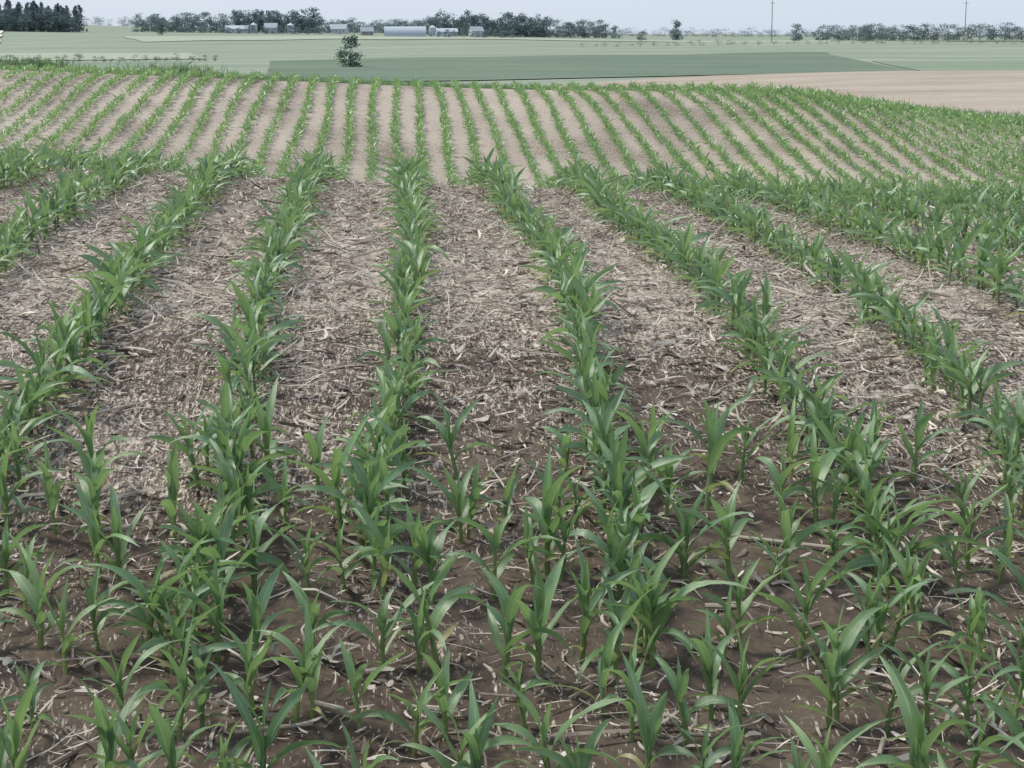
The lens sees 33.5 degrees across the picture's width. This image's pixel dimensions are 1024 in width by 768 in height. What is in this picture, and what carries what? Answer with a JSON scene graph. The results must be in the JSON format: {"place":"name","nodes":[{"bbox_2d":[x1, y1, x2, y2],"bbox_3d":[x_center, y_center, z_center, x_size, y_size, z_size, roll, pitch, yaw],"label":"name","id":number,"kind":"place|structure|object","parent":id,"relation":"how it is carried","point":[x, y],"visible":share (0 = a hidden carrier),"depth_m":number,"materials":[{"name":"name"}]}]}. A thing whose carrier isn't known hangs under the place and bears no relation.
{"place":"outdoors","nodes":[
{"label":"outdoors","id":0,"kind":"place"},
{"bbox_2d":[6,61,191,73],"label":"crop field","id":1,"kind":"structure","parent":0,"point":[101,65],"depth_m":368.65,"materials":[{"name":"green plant"}]},
{"bbox_2d":[0,53,205,59],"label":"crop field","id":2,"kind":"structure","parent":0,"point":[109,56],"depth_m":453.85,"materials":[{"name":"green plant"}]},
{"bbox_2d":[330,24,348,33],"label":"barn","id":3,"kind":"structure","parent":0,"point":[339,28],"depth_m":1029.82,"materials":[{"name":"white"}]},
{"bbox_2d":[359,27,373,34],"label":"barn","id":4,"kind":"structure","parent":0,"point":[366,30],"depth_m":983.28,"materials":[{"name":"white metal"}]},
{"bbox_2d":[123,36,830,41],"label":"crop field","id":5,"kind":"structure","parent":0,"point":[164,38],"depth_m":756.62,"materials":[{"name":"green plant"}]},
{"bbox_2d":[0,64,962,119],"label":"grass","id":6,"kind":"structure","parent":0,"point":[444,84],"depth_m":69.89,"materials":[{"name":"green plant"}]},
{"bbox_2d":[0,25,1023,767],"bbox_3d":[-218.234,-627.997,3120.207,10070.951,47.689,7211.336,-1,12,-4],"label":"ground","id":7,"kind":"structure","parent":0,"point":[782,691],"depth_m":6.94,"materials":[{"name":"soil"}]},
{"bbox_2d":[0,7,78,31],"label":"tree line","id":8,"kind":"object","parent":7,"relation":"on","point":[5,24],"visible":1,"depth_m":945.38,"materials":[{"name":"green plant"}]},
{"bbox_2d":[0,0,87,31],"bbox_3d":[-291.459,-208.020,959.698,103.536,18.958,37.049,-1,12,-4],"label":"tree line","id":9,"kind":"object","parent":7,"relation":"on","point":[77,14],"visible":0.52,"depth_m":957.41,"materials":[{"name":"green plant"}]},
{"bbox_2d":[4,53,217,61],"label":"hedge","id":10,"kind":"object","parent":7,"relation":"on","point":[165,58],"visible":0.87,"depth_m":392.24,"materials":[{"name":"green plant"}]},
{"bbox_2d":[154,19,167,34],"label":"deciduous tree","id":11,"kind":"object","parent":7,"relation":"on","point":[160,27],"visible":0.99,"depth_m":869.97,"materials":[{"name":"green plant"}]},
{"bbox_2d":[128,11,238,32],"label":"tree line","id":12,"kind":"object","parent":7,"relation":"on","point":[177,24],"visible":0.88,"depth_m":1025.36,"materials":[{"name":"green plant"}]},
{"bbox_2d":[225,25,248,32],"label":"machine shed","id":13,"kind":"structure","parent":7,"relation":"on","point":[233,27],"depth_m":1005.77,"materials":[{"name":"white metal"}]},
{"bbox_2d":[250,22,256,32],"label":"grain bin","id":14,"kind":"object","parent":7,"relation":"on","point":[253,24],"visible":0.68,"depth_m":1018.22,"materials":[{"name":"metal"}]},
{"bbox_2d":[217,24,322,33],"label":"tree line","id":15,"kind":"object","parent":7,"relation":"on","point":[262,29],"visible":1,"depth_m":986.48,"materials":[{"name":"green plant"}]},
{"bbox_2d":[229,7,324,32],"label":"tree line","id":16,"kind":"object","parent":7,"relation":"on","point":[261,20],"visible":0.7,"depth_m":1055.53,"materials":[{"name":"green plant"}]},
{"bbox_2d":[287,23,293,32],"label":"grain bin","id":17,"kind":"object","parent":7,"relation":"on","point":[292,25],"visible":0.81,"depth_m":1019.57,"materials":[{"name":"metal"}]},
{"bbox_2d":[297,17,368,32],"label":"tree line","id":18,"kind":"object","parent":7,"relation":"on","point":[353,26],"visible":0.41,"depth_m":1074.93,"materials":[{"name":"green plant"}]},
{"bbox_2d":[334,33,365,66],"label":"deciduous tree","id":19,"kind":"object","parent":7,"relation":"on","point":[351,57],"visible":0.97,"depth_m":341.71,"materials":[{"name":"green plant"}]},
{"bbox_2d":[368,18,440,33],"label":"tree line","id":20,"kind":"object","parent":7,"relation":"on","point":[377,28],"visible":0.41,"depth_m":1161.18,"materials":[{"name":"green plant"}]},
{"bbox_2d":[384,26,425,36],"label":"hoop barn","id":21,"kind":"structure","parent":7,"relation":"on","point":[413,31],"depth_m":933.27,"materials":[{"name":"metal"}]},
{"bbox_2d":[429,25,435,35],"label":"grain bin","id":22,"kind":"object","parent":7,"relation":"on","point":[432,29],"visible":0.94,"depth_m":1015.72,"materials":[{"name":"metal"}]},
{"bbox_2d":[435,28,457,35],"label":"machine shed","id":23,"kind":"structure","parent":7,"relation":"on","point":[441,31],"depth_m":1005.34,"materials":[{"name":"white metal"}]},
{"bbox_2d":[428,29,516,37],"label":"tree line","id":24,"kind":"object","parent":7,"relation":"on","point":[477,35],"visible":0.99,"depth_m":970.08,"materials":[{"name":"green plant"}]},
{"bbox_2d":[468,28,483,36],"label":"walls","id":25,"kind":"structure","parent":7,"relation":"on","point":[470,31],"depth_m":997.34,"materials":[{"name":"white"}]},
{"bbox_2d":[468,26,483,30],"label":"roof","id":26,"kind":"structure","parent":25,"relation":"on","point":[476,28],"depth_m":997.73,"materials":[{"name":"silver metal"}]},
{"bbox_2d":[81,15,877,36],"bbox_3d":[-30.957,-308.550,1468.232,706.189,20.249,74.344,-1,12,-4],"label":"tree line","id":27,"kind":"object","parent":7,"relation":"on","point":[624,32],"visible":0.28,"depth_m":1470.97,"materials":[{"name":"green plant"}]},
{"bbox_2d":[421,9,558,36],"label":"tree line","id":28,"kind":"object","parent":7,"relation":"on","point":[533,28],"visible":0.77,"depth_m":1052.36,"materials":[{"name":"green plant"}]},
{"bbox_2d":[0,55,1022,118],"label":"weeds","id":29,"kind":"object","parent":7,"relation":"on","point":[39,62],"visible":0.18,"depth_m":69.91,"materials":[{"name":"green plant"}]},
{"bbox_2d":[0,376,1023,767],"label":"corn headland","id":30,"kind":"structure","parent":7,"relation":"on","point":[712,658],"depth_m":5.21,"materials":[{"name":"green plant"}]},
{"bbox_2d":[0,160,1023,767],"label":"corn residue","id":31,"kind":"object","parent":7,"relation":"on","point":[382,236],"visible":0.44,"depth_m":8.55},
{"bbox_2d":[0,63,1023,200],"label":"corn rows","id":32,"kind":"object","parent":7,"relation":"on","point":[819,97],"visible":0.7,"depth_m":58.04,"materials":[{"name":"green plant"}]},
{"bbox_2d":[0,138,1023,679],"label":"corn rows","id":33,"kind":"object","parent":7,"relation":"on","point":[592,380],"visible":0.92,"depth_m":8.44,"materials":[{"name":"green plant"}]},
{"bbox_2d":[549,18,620,37],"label":"tree line","id":34,"kind":"object","parent":7,"relation":"on","point":[598,29],"visible":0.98,"depth_m":1062.44,"materials":[{"name":"green plant"}]},
{"bbox_2d":[635,31,646,39],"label":"deciduous tree","id":35,"kind":"object","parent":7,"relation":"on","point":[643,33],"visible":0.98,"depth_m":887.79,"materials":[{"name":"green plant"}]},
{"bbox_2d":[669,19,683,39],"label":"deciduous tree","id":36,"kind":"object","parent":7,"relation":"on","point":[677,23],"visible":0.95,"depth_m":887.90,"materials":[{"name":"green plant"}]},
{"bbox_2d":[771,0,774,41],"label":"utility pole","id":37,"kind":"object","parent":7,"relation":"on","point":[772,18],"visible":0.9,"depth_m":693.16,"materials":[{"name":"grey wood"}]},
{"bbox_2d":[789,23,805,40],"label":"deciduous tree","id":38,"kind":"object","parent":7,"relation":"on","point":[798,36],"visible":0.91,"depth_m":872.35,"materials":[{"name":"green plant"}]},
{"bbox_2d":[580,38,1020,46],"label":"hedge","id":39,"kind":"object","parent":7,"relation":"on","point":[881,42],"visible":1,"depth_m":556.68,"materials":[{"name":"green plant"}]},
{"bbox_2d":[810,23,902,39],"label":"tree line","id":40,"kind":"object","parent":7,"relation":"on","point":[839,33],"visible":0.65,"depth_m":891.48,"materials":[{"name":"green plant"}]},
{"bbox_2d":[849,22,1023,40],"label":"tree line","id":41,"kind":"object","parent":7,"relation":"on","point":[991,34],"visible":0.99,"depth_m":860.82,"materials":[{"name":"green plant"}]},
{"bbox_2d":[964,1,968,40],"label":"utility pole","id":42,"kind":"object","parent":7,"relation":"on","point":[966,3],"visible":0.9,"depth_m":698.60,"materials":[{"name":"grey wood"}]},
{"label":"walls","id":43,"kind":"object","parent":7,"relation":"on","visible":0},
{"bbox_2d":[264,23,277,27],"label":"roof","id":44,"kind":"structure","parent":43,"relation":"on","point":[272,25],"depth_m":1008.44,"materials":[{"name":"silver metal"}]},
{"bbox_2d":[0,0,1023,34],"label":"sky","id":45,"kind":"structure","parent":0,"point":[733,15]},
{"bbox_2d":[267,52,913,80],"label":"crop field","id":46,"kind":"structure","parent":0,"point":[493,68],"depth_m":344.50,"materials":[{"name":"green plant"}]},
{"bbox_2d":[559,70,1023,116],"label":"bare field","id":47,"kind":"structure","parent":0,"point":[991,90],"depth_m":172.02,"materials":[{"name":"soil"}]},
{"bbox_2d":[874,61,1023,70],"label":"crop field","id":48,"kind":"structure","parent":0,"point":[959,65],"depth_m":359.25,"materials":[{"name":"green plant"}]},
{"bbox_2d":[946,41,1023,41],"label":"crop field","id":49,"kind":"structure","parent":0,"point":[985,41],"depth_m":665.64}
]}

